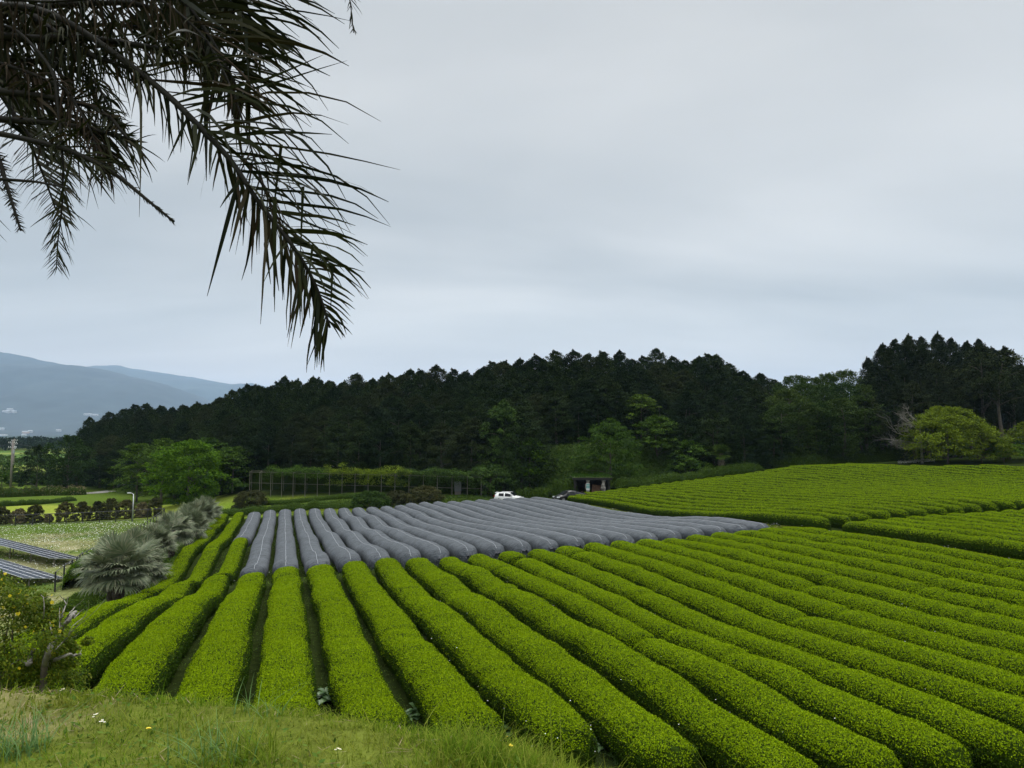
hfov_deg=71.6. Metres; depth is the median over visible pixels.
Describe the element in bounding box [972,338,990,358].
cedar tree
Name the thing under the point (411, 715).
dock plant
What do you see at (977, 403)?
cedar tree
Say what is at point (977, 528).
tea row
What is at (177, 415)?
conifer tree
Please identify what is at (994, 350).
cedar tree
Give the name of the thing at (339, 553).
shade net
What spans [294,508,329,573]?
shade net
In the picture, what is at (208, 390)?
mountain
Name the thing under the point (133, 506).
lamp post
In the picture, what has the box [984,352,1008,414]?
cedar tree
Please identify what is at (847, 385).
broadleaf tree
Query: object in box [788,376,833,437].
broadleaf tree
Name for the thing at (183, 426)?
conifer tree
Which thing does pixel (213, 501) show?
fan palm
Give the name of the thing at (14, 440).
utility pole
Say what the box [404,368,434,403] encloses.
conifer tree
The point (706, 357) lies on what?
conifer tree
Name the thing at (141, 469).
conifer tree
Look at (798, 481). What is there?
tea row
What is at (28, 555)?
meadow grass
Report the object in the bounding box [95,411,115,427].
conifer tree
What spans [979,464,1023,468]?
tea row
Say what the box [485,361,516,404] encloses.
conifer tree
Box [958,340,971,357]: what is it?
cedar tree
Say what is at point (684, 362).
conifer tree
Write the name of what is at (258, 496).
azalea bush
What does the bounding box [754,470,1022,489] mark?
tea row
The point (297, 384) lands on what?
conifer tree
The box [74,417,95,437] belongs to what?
conifer tree
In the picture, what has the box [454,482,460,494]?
metal cabinet
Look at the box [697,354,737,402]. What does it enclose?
conifer tree
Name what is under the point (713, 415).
conifer tree
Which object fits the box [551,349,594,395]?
conifer tree
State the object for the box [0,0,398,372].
date palm
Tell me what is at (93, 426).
conifer tree
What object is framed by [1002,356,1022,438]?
cedar tree
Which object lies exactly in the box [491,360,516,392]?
conifer tree
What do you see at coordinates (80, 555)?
fence
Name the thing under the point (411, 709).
dock plant
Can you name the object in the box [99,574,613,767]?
row weeds
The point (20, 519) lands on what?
shrub
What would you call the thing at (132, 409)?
conifer tree
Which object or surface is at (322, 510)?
strip grass
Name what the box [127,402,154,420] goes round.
conifer tree
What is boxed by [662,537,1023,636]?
tea row
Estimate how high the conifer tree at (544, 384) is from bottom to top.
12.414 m
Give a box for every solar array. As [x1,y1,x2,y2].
[0,538,78,566]
[0,559,62,586]
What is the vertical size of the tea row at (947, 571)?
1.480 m
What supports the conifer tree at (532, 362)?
on the ground at (224, 501)
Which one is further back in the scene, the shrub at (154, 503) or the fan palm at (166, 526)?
the shrub at (154, 503)
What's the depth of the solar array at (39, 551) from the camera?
68.14 m
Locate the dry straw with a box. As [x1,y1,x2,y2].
[0,684,557,767]
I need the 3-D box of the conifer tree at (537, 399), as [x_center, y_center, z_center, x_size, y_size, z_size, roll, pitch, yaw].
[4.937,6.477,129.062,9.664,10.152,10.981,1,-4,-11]
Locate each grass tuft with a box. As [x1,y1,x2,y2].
[0,692,88,766]
[143,709,266,767]
[156,702,333,767]
[231,675,303,718]
[402,703,536,767]
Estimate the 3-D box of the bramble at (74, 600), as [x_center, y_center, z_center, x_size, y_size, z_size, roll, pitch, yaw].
[-28.205,14.249,46.171,2.688,1.233,4.283,1,-4,-8]
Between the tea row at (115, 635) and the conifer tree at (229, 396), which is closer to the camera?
the tea row at (115, 635)
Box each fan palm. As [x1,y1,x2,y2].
[69,529,149,601]
[74,532,161,599]
[77,564,137,599]
[121,525,165,589]
[135,536,173,593]
[138,523,178,569]
[142,521,177,554]
[147,510,195,559]
[151,510,197,550]
[178,504,206,545]
[179,498,212,537]
[180,506,210,544]
[186,499,216,538]
[193,495,225,525]
[194,495,223,530]
[711,444,730,466]
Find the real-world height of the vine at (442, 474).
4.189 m
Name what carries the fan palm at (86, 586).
on the ground at (224, 501)
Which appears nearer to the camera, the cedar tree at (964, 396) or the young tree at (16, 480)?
the cedar tree at (964, 396)
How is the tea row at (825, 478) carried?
on the ground at (224, 501)
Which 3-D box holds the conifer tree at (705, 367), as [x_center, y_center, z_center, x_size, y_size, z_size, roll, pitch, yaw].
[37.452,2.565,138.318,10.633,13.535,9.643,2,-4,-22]
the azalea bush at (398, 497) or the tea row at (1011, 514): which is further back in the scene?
the azalea bush at (398, 497)
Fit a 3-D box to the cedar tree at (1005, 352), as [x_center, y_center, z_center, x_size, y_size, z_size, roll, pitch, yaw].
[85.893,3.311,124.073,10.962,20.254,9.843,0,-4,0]
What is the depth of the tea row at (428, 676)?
19.43 m
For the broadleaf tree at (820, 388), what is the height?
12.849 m
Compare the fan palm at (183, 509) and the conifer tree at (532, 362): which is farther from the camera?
the conifer tree at (532, 362)
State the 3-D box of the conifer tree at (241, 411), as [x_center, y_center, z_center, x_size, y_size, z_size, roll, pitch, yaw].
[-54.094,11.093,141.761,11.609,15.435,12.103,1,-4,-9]
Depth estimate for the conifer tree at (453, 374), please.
152.19 m
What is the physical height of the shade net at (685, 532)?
3.513 m
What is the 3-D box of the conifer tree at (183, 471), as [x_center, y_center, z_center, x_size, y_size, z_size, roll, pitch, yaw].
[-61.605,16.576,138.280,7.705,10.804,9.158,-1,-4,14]
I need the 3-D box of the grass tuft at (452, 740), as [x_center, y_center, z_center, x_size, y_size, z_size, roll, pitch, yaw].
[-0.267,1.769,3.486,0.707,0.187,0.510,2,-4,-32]
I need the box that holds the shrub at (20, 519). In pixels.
[7,508,26,523]
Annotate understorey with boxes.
[243,467,481,493]
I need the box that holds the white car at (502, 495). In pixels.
[494,491,520,499]
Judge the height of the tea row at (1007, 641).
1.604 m
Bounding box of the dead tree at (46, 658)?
[10,595,102,693]
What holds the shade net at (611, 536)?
on the ground at (224, 501)
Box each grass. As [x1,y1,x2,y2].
[0,522,154,642]
[0,673,740,767]
[5,519,215,686]
[214,497,484,518]
[291,497,550,514]
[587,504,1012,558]
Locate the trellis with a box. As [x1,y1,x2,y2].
[249,471,482,496]
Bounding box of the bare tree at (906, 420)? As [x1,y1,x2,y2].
[870,403,923,462]
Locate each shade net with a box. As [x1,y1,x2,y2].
[233,512,260,546]
[240,510,275,577]
[272,509,298,573]
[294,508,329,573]
[308,508,360,572]
[323,508,389,569]
[338,508,420,568]
[352,507,449,565]
[366,507,476,562]
[380,506,504,559]
[394,505,531,556]
[405,503,558,552]
[418,502,584,548]
[433,501,609,545]
[447,501,634,546]
[461,500,657,543]
[475,499,681,540]
[489,498,703,539]
[503,498,725,535]
[516,497,747,532]
[530,497,768,530]
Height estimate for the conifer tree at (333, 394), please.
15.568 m
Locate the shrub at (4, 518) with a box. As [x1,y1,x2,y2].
[0,506,11,524]
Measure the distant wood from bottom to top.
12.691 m
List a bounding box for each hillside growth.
[514,434,722,493]
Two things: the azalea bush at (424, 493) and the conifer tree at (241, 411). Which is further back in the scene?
the conifer tree at (241, 411)
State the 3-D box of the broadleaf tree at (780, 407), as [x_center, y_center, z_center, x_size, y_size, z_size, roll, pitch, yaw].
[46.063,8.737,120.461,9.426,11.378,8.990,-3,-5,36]
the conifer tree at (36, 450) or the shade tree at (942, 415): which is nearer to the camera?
the shade tree at (942, 415)
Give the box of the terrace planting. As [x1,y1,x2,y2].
[251,492,466,504]
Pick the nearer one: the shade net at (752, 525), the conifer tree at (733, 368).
the shade net at (752, 525)
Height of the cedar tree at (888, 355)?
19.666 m
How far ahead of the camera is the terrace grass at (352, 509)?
98.10 m
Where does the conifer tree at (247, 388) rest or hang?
on the ground at (224, 501)
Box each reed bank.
[0,485,39,497]
[39,484,86,495]
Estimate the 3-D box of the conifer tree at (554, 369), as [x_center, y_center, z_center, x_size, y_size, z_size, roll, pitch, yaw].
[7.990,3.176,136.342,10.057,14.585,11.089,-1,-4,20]
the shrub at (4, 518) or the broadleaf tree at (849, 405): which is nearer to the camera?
the shrub at (4, 518)
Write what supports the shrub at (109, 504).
on the ground at (224, 501)
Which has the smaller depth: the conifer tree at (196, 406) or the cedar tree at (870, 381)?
the cedar tree at (870, 381)
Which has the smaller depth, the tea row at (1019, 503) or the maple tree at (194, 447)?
the tea row at (1019, 503)
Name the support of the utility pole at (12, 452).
on the ground at (224, 501)
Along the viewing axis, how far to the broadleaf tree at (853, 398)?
123.03 m
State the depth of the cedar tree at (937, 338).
147.86 m
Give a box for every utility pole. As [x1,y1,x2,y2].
[8,441,16,486]
[11,439,17,465]
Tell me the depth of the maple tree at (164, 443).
130.79 m
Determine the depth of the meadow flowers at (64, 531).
88.09 m
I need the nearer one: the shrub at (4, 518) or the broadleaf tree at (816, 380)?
the shrub at (4, 518)
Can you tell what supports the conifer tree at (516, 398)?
on the ground at (224, 501)
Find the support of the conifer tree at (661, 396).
on the ground at (224, 501)
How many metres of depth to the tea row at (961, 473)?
92.87 m
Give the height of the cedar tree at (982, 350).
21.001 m
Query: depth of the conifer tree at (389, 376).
153.58 m
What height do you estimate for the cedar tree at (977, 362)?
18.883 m
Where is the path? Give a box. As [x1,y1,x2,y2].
[86,477,131,493]
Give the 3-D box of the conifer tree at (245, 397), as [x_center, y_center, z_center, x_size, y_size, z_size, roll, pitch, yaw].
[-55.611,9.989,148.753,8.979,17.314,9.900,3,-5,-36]
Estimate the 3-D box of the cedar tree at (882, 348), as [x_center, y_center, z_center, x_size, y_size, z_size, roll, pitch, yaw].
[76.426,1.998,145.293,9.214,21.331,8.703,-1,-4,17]
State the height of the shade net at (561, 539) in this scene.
3.717 m
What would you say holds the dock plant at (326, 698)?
on the ground at (224, 501)
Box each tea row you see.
[2,592,153,683]
[8,611,83,652]
[9,580,194,694]
[92,574,229,699]
[137,514,228,595]
[175,572,266,705]
[185,512,244,593]
[213,537,248,584]
[253,566,323,715]
[305,564,411,730]
[341,560,505,744]
[374,557,598,767]
[405,557,699,767]
[439,556,819,767]
[468,553,902,767]
[498,551,525,566]
[515,558,973,767]
[526,549,1023,767]
[555,545,1023,733]
[567,495,831,530]
[575,494,851,528]
[583,542,1023,697]
[585,492,871,521]
[593,491,891,519]
[606,489,909,517]
[610,540,1023,676]
[617,488,929,516]
[627,487,947,515]
[636,538,1023,654]
[639,486,964,513]
[650,484,983,513]
[661,483,999,511]
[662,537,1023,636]
[672,481,1016,510]
[682,480,1023,509]
[686,534,1023,620]
[694,479,1023,499]
[704,477,1023,497]
[711,531,1023,606]
[714,476,1023,495]
[724,475,1023,494]
[734,473,1023,492]
[735,530,1023,593]
[745,472,1023,491]
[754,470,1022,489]
[757,527,1023,581]
[765,468,1023,489]
[777,466,1023,488]
[781,526,1023,569]
[789,465,1023,485]
[817,464,1023,484]
[822,464,1023,483]
[836,464,1023,481]
[840,463,1023,477]
[842,521,1023,560]
[845,464,1023,479]
[847,463,1023,475]
[866,519,1023,541]
[887,517,1023,535]
[906,515,1023,532]
[911,465,1023,473]
[926,514,1023,528]
[944,465,1023,471]
[947,512,1023,524]
[966,512,1023,520]
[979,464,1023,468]
[983,511,1023,516]
[1000,509,1023,515]
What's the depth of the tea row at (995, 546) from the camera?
41.07 m
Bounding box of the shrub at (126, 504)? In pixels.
[115,499,136,518]
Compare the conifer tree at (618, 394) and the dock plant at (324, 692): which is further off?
the conifer tree at (618, 394)
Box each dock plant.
[317,687,327,698]
[318,694,330,704]
[405,709,419,720]
[406,702,417,713]
[412,708,420,719]
[501,721,516,735]
[593,738,600,751]
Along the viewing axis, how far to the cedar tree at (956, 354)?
141.98 m
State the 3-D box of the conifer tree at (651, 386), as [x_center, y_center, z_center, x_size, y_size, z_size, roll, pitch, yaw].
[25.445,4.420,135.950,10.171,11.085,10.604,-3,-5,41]
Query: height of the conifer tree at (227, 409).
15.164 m
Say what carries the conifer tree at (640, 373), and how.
on the ground at (224, 501)
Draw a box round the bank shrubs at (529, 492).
[515,486,551,497]
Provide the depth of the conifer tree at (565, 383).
130.82 m
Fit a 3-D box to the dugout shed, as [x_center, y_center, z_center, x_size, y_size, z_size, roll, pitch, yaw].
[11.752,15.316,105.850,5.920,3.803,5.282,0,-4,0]
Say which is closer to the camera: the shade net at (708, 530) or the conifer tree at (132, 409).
the shade net at (708, 530)
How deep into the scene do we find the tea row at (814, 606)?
26.06 m
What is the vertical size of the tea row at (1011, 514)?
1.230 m
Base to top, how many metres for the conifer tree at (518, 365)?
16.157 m
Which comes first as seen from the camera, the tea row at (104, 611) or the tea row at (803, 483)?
the tea row at (104, 611)
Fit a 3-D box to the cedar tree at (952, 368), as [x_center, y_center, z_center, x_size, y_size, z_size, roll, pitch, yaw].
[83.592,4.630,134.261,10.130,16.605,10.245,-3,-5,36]
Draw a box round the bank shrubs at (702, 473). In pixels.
[610,462,764,489]
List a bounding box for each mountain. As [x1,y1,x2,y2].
[0,352,211,435]
[88,365,265,401]
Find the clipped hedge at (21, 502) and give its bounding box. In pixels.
[0,496,77,506]
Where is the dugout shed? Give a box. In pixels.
[570,473,612,491]
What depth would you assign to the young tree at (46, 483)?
165.33 m
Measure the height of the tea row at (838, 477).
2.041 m
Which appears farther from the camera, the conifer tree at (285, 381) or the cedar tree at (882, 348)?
the conifer tree at (285, 381)
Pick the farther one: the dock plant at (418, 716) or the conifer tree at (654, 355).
the conifer tree at (654, 355)
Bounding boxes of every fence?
[0,508,163,525]
[54,508,164,591]
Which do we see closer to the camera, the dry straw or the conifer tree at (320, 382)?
the dry straw
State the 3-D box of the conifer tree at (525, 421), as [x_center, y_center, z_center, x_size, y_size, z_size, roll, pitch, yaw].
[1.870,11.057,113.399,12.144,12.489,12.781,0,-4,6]
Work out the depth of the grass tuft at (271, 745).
3.47 m
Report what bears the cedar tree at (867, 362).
on the ground at (224, 501)
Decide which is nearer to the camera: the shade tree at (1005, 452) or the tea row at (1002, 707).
the tea row at (1002, 707)
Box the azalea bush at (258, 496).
[231,490,269,508]
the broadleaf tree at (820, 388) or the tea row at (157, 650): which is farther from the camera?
the broadleaf tree at (820, 388)
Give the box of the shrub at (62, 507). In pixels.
[54,501,75,521]
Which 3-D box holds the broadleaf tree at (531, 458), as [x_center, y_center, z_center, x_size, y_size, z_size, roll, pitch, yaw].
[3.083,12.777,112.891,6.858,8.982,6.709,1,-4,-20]
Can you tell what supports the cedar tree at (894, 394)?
on the ground at (224, 501)
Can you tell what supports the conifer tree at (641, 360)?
on the ground at (224, 501)
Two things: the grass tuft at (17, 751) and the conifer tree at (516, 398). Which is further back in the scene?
the conifer tree at (516, 398)
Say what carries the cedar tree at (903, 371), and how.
on the ground at (224, 501)
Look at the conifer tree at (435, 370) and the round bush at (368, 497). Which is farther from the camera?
the conifer tree at (435, 370)
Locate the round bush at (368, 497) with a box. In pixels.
[350,490,390,508]
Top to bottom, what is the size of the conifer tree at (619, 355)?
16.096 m
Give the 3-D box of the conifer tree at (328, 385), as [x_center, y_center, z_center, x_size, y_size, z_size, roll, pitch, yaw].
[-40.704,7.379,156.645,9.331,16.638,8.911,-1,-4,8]
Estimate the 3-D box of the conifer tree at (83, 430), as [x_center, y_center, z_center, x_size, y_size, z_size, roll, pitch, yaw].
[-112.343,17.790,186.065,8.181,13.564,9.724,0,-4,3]
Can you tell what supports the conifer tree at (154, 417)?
on the ground at (224, 501)
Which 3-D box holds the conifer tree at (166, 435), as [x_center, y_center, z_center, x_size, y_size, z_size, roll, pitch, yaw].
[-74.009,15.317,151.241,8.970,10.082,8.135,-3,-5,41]
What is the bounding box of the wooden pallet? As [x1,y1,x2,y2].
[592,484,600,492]
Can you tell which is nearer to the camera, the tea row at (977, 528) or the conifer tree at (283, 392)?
the tea row at (977, 528)
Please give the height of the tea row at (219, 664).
3.043 m
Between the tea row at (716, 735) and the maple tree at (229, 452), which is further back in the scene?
the maple tree at (229, 452)
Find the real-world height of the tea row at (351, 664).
2.459 m
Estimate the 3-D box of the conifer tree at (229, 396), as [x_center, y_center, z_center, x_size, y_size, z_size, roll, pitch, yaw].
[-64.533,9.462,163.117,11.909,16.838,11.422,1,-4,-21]
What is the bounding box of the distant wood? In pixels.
[0,435,73,450]
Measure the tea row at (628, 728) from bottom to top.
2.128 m
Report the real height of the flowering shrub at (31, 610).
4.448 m
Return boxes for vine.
[263,465,330,478]
[324,462,411,487]
[394,466,485,490]
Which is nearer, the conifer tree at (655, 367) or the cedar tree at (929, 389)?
the cedar tree at (929, 389)
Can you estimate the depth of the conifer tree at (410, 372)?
157.82 m
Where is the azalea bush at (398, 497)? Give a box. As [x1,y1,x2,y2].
[382,490,410,506]
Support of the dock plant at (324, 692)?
on the ground at (224, 501)
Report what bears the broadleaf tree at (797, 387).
on the ground at (224, 501)
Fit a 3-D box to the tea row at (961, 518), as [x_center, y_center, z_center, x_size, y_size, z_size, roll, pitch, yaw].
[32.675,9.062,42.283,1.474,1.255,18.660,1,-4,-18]
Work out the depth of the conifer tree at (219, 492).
129.84 m
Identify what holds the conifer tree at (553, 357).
on the ground at (224, 501)
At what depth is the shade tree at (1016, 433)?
118.96 m
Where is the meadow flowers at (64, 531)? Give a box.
[0,521,148,543]
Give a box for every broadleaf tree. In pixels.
[40,435,99,487]
[513,437,550,486]
[570,417,644,477]
[758,403,812,457]
[760,388,810,448]
[768,374,812,418]
[776,383,829,445]
[782,398,832,453]
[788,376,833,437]
[793,385,849,452]
[798,402,845,458]
[813,397,870,457]
[818,372,845,447]
[820,382,863,447]
[826,369,863,435]
[829,393,893,453]
[849,383,881,446]
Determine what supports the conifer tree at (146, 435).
on the ground at (224, 501)
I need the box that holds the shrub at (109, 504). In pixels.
[99,498,121,519]
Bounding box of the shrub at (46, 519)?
[44,514,53,522]
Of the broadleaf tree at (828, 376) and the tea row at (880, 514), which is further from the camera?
the broadleaf tree at (828, 376)
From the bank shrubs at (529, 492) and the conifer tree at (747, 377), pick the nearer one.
the bank shrubs at (529, 492)
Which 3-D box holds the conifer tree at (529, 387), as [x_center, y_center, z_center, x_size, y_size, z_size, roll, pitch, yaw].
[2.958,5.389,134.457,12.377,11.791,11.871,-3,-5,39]
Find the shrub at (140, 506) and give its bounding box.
[134,502,150,517]
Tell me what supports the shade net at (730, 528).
on the ground at (224, 501)
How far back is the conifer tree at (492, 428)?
115.20 m
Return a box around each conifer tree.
[13,444,54,486]
[70,426,91,459]
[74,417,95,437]
[77,425,105,445]
[83,454,112,487]
[89,419,105,430]
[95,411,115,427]
[97,450,129,488]
[103,408,128,429]
[110,447,159,490]
[111,404,141,425]
[117,409,151,448]
[120,432,157,478]
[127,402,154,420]
[134,448,167,490]
[135,411,163,442]
[149,409,179,431]
[151,433,176,457]
[151,448,192,497]
[153,406,171,428]
[161,431,200,477]
[165,420,192,454]
[167,406,191,424]
[168,404,189,433]
[168,408,198,441]
[171,450,208,491]
[181,401,204,421]
[185,407,215,439]
[189,403,211,429]
[193,423,234,470]
[200,397,224,436]
[203,442,243,495]
[206,402,238,434]
[210,413,254,476]
[214,389,239,415]
[219,401,263,468]
[220,430,266,481]
[226,392,256,442]
[233,383,255,408]
[236,423,302,482]
[244,393,269,437]
[247,398,283,467]
[249,385,268,416]
[257,386,280,410]
[260,384,294,438]
[266,375,295,413]
[275,388,321,422]
[281,378,306,403]
[285,427,330,474]
[303,375,321,396]
[304,377,324,392]
[307,421,360,481]
[311,386,342,439]
[315,380,335,400]
[329,382,344,399]
[332,419,382,486]
[334,372,367,423]
[345,384,398,436]
[346,417,414,485]
[357,377,379,398]
[363,379,415,446]
[377,372,406,402]
[383,420,432,476]
[392,373,421,401]
[404,368,419,387]
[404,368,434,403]
[408,423,467,478]
[413,364,456,405]
[436,368,463,402]
[440,417,499,482]
[451,370,476,403]
[462,383,504,439]
[467,368,503,418]
[468,366,494,393]
[468,411,528,478]
[471,360,503,385]
[472,392,519,455]
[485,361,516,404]
[487,383,529,429]
[489,415,560,490]
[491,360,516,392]
[491,368,530,415]
[493,393,545,454]
[508,358,534,386]
[515,353,556,392]
[517,382,560,438]
[518,392,562,444]
[525,377,569,441]
[528,349,572,384]
[532,389,583,444]
[536,364,576,432]
[543,377,584,439]
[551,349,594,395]
[560,395,598,442]
[567,393,623,443]
[570,352,606,411]
[585,350,631,389]
[591,389,646,440]
[600,378,647,435]
[605,349,640,391]
[617,397,661,439]
[625,378,667,434]
[629,362,644,391]
[629,367,669,416]
[632,355,660,378]
[634,390,685,436]
[636,348,680,393]
[639,361,681,411]
[657,355,691,390]
[669,414,716,473]
[674,360,700,385]
[685,355,714,410]
[686,363,730,416]
[689,410,746,467]
[692,353,720,381]
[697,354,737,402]
[708,362,745,404]
[724,415,771,468]
[733,370,760,396]
[747,373,777,399]
[760,394,785,438]
[987,416,1019,438]
[997,411,1020,436]
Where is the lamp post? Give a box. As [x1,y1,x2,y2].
[128,492,133,521]
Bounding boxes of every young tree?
[0,454,16,462]
[0,456,26,468]
[0,462,19,485]
[0,468,27,484]
[12,471,38,485]
[14,455,46,467]
[28,470,60,484]
[38,474,73,486]
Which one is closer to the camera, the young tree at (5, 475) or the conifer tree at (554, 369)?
the conifer tree at (554, 369)
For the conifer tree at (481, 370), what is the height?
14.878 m
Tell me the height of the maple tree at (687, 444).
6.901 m
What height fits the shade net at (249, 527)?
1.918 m
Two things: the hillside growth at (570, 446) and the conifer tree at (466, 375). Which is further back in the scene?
the conifer tree at (466, 375)
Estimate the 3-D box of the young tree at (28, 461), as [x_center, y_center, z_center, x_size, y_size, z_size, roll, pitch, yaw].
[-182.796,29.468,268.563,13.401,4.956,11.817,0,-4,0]
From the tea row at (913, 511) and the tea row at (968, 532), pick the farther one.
the tea row at (913, 511)
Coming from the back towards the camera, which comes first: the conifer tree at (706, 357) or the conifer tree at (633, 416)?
the conifer tree at (706, 357)
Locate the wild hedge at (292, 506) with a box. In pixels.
[215,499,351,517]
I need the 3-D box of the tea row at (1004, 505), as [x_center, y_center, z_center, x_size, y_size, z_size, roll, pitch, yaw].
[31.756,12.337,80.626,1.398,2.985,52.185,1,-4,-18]
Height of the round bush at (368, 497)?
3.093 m
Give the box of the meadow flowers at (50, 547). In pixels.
[2,521,118,583]
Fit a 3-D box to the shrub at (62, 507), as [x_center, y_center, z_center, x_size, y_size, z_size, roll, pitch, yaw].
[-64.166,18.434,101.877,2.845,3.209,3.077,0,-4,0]
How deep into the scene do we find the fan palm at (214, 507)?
78.71 m
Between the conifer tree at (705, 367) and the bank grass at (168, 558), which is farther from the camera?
the conifer tree at (705, 367)
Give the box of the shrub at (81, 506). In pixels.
[71,501,90,521]
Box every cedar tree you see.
[843,395,889,449]
[856,356,871,443]
[856,376,889,444]
[859,362,887,446]
[863,393,904,448]
[865,343,896,439]
[870,369,905,447]
[878,346,901,445]
[882,383,915,447]
[883,338,912,443]
[889,363,916,448]
[891,380,937,459]
[893,344,922,440]
[900,333,930,439]
[903,362,944,452]
[909,345,935,443]
[911,385,947,458]
[915,335,932,364]
[915,359,956,453]
[918,383,970,458]
[926,344,960,443]
[927,331,951,364]
[934,337,966,366]
[937,365,980,450]
[946,387,982,457]
[947,343,1009,457]
[948,351,967,377]
[953,368,994,449]
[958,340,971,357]
[963,386,997,457]
[965,354,991,374]
[967,345,1023,458]
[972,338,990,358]
[976,368,1004,448]
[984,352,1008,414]
[989,346,1014,437]
[996,363,1023,443]
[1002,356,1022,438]
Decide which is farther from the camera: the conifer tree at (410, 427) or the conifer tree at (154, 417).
the conifer tree at (154, 417)
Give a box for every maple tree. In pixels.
[95,443,167,501]
[124,438,185,499]
[137,439,230,504]
[182,437,239,488]
[200,446,259,492]
[622,394,664,436]
[627,415,683,455]
[664,440,715,473]
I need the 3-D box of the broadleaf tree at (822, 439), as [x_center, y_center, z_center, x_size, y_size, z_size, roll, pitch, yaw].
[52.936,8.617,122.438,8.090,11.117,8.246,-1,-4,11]
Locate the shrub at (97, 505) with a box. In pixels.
[87,501,105,520]
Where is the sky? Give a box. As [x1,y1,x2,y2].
[0,0,1023,396]
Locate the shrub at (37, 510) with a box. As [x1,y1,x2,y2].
[24,504,46,523]
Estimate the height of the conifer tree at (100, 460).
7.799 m
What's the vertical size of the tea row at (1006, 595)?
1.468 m
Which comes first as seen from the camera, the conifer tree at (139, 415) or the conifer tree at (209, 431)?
the conifer tree at (209, 431)
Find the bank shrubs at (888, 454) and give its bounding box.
[764,446,915,468]
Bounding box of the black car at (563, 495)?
[553,490,585,500]
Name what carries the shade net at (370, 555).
on the ground at (224, 501)
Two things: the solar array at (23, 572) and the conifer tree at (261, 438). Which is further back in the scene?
the conifer tree at (261, 438)
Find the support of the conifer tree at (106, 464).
on the ground at (224, 501)
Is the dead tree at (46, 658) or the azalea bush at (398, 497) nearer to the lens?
the dead tree at (46, 658)
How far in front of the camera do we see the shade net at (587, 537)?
58.23 m
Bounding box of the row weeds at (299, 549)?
[213,507,785,586]
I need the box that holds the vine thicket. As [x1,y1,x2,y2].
[462,463,521,495]
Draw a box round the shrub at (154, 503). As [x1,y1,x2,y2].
[146,498,162,517]
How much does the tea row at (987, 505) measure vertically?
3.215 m
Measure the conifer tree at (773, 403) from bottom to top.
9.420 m
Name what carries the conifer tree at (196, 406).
on the ground at (224, 501)
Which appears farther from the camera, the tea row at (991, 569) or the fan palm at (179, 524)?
the fan palm at (179, 524)
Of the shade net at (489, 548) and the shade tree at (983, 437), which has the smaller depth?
the shade net at (489, 548)
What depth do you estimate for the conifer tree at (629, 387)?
132.48 m
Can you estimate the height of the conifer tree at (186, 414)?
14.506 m
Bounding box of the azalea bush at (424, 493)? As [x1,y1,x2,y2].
[407,485,445,503]
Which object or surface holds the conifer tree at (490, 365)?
on the ground at (224, 501)
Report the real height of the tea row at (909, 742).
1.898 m
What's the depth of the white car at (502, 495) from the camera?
104.07 m
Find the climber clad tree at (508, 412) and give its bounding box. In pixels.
[473,399,527,490]
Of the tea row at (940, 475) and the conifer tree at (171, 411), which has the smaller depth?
the tea row at (940, 475)
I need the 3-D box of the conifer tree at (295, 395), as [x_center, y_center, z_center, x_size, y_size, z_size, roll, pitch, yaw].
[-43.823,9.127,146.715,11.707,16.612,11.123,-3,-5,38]
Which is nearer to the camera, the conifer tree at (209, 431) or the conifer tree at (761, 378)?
the conifer tree at (209, 431)
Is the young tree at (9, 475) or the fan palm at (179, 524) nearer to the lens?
the fan palm at (179, 524)
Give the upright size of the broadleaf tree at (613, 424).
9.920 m
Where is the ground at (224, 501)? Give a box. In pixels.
[0,429,1023,767]
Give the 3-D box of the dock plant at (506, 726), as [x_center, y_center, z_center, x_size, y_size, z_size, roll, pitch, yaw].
[0.117,7.888,16.276,0.882,0.206,0.790,-1,-4,9]
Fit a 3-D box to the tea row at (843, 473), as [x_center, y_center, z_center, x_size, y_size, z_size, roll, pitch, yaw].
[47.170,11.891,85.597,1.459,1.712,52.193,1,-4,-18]
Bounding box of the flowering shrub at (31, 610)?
[0,569,95,695]
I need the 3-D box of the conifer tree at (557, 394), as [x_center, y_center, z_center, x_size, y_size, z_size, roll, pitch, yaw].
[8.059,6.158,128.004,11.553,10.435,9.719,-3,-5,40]
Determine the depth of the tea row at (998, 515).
49.75 m
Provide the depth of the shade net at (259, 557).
53.80 m
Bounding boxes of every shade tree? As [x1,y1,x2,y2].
[894,405,1016,462]
[949,427,1020,462]
[982,438,1023,462]
[995,421,1023,456]
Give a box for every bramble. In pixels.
[51,590,105,612]
[60,549,94,589]
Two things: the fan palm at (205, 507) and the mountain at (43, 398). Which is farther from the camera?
the mountain at (43, 398)
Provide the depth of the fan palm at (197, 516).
65.56 m
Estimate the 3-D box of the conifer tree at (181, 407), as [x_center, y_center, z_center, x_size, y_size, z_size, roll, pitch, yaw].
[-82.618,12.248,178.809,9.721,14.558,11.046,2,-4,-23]
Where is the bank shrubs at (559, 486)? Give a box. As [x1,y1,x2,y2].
[551,476,577,498]

